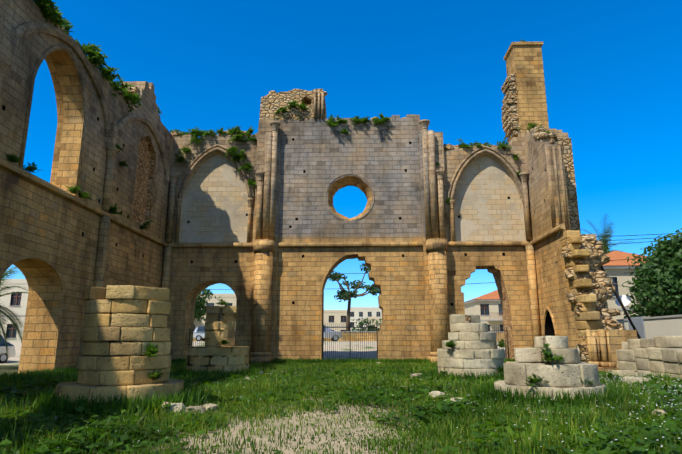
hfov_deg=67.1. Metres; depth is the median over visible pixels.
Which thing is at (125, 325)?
column stump
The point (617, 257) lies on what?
house roof
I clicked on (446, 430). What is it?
grass
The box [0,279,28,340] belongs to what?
house
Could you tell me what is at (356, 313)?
building
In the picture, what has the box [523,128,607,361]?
stub
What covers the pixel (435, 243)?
wall trim
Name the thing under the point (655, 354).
footing wall
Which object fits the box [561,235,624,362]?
stub rubble
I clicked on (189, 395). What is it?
tall weeds
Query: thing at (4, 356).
white van
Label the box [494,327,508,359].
gate
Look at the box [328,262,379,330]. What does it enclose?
pine tree
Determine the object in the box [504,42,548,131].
pinnacle
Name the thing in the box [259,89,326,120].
fragment
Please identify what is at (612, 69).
sky
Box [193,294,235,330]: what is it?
building
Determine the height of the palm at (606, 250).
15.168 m
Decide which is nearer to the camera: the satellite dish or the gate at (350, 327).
the gate at (350, 327)
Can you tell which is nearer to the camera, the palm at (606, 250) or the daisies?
the daisies
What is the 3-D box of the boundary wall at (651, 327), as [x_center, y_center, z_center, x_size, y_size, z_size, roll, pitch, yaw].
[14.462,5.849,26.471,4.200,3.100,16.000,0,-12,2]
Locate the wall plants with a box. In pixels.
[6,0,595,386]
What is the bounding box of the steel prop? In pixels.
[584,235,640,338]
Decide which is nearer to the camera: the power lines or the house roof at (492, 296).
the power lines
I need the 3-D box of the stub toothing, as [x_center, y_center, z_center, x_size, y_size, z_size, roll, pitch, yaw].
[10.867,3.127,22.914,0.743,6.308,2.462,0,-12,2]
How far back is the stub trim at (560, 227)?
25.68 m
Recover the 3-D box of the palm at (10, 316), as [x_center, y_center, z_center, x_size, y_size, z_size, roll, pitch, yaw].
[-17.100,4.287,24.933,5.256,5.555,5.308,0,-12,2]
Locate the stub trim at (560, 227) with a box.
[530,144,568,335]
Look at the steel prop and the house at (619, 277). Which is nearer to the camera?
the steel prop
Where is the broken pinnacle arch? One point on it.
(510, 117)
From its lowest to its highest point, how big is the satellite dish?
1.448 m
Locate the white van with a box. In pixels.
[0,336,15,362]
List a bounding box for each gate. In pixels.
[189,329,234,346]
[323,323,377,359]
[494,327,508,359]
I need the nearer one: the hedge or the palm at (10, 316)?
the palm at (10, 316)
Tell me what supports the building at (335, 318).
on the ground at (341, 349)
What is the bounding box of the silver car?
[324,325,342,340]
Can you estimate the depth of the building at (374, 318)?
104.69 m
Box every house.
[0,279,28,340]
[601,269,649,319]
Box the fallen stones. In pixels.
[44,362,667,419]
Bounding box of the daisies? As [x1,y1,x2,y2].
[0,370,681,450]
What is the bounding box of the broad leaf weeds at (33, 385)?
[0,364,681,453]
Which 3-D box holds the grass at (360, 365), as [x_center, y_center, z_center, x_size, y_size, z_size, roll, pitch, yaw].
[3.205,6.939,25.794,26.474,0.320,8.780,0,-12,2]
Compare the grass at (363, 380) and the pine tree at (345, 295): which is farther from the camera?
the pine tree at (345, 295)
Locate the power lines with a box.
[208,233,676,289]
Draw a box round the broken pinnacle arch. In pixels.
[501,73,520,141]
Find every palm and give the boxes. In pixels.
[0,267,28,360]
[581,214,634,253]
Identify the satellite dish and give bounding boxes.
[615,295,630,318]
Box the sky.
[3,0,681,309]
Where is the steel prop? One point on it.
(624, 309)
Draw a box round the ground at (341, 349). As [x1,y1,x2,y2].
[0,341,505,453]
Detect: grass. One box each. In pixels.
[0,361,681,391]
[0,373,681,453]
[170,360,505,369]
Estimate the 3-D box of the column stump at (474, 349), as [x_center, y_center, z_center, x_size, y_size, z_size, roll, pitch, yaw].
[4.224,4.024,16.879,2.162,2.284,2.132,0,-12,2]
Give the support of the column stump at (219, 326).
on the ground at (341, 349)
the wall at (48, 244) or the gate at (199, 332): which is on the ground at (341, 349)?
the wall at (48, 244)
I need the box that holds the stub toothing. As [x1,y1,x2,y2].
[560,230,601,361]
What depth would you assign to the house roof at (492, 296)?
72.96 m
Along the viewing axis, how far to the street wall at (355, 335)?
53.29 m
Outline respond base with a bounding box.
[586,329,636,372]
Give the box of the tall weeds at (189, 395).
[0,357,633,418]
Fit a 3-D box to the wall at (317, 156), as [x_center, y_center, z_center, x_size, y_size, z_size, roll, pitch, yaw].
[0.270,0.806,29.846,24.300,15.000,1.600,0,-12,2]
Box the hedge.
[351,318,381,330]
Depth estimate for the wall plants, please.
23.03 m
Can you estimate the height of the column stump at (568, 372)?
1.537 m
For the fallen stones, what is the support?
on the ground at (341, 349)
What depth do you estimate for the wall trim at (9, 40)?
20.43 m
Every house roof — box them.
[464,290,499,304]
[602,250,650,268]
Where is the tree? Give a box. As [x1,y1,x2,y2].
[194,289,215,320]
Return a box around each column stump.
[55,285,183,406]
[186,306,248,374]
[437,314,503,378]
[494,336,605,403]
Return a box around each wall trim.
[0,21,169,341]
[157,119,540,362]
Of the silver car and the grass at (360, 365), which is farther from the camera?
the silver car
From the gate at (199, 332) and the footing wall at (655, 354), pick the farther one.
the gate at (199, 332)
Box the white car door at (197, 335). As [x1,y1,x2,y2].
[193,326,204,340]
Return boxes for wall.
[0,0,173,373]
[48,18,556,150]
[166,114,532,360]
[193,331,503,340]
[611,336,681,383]
[617,314,681,338]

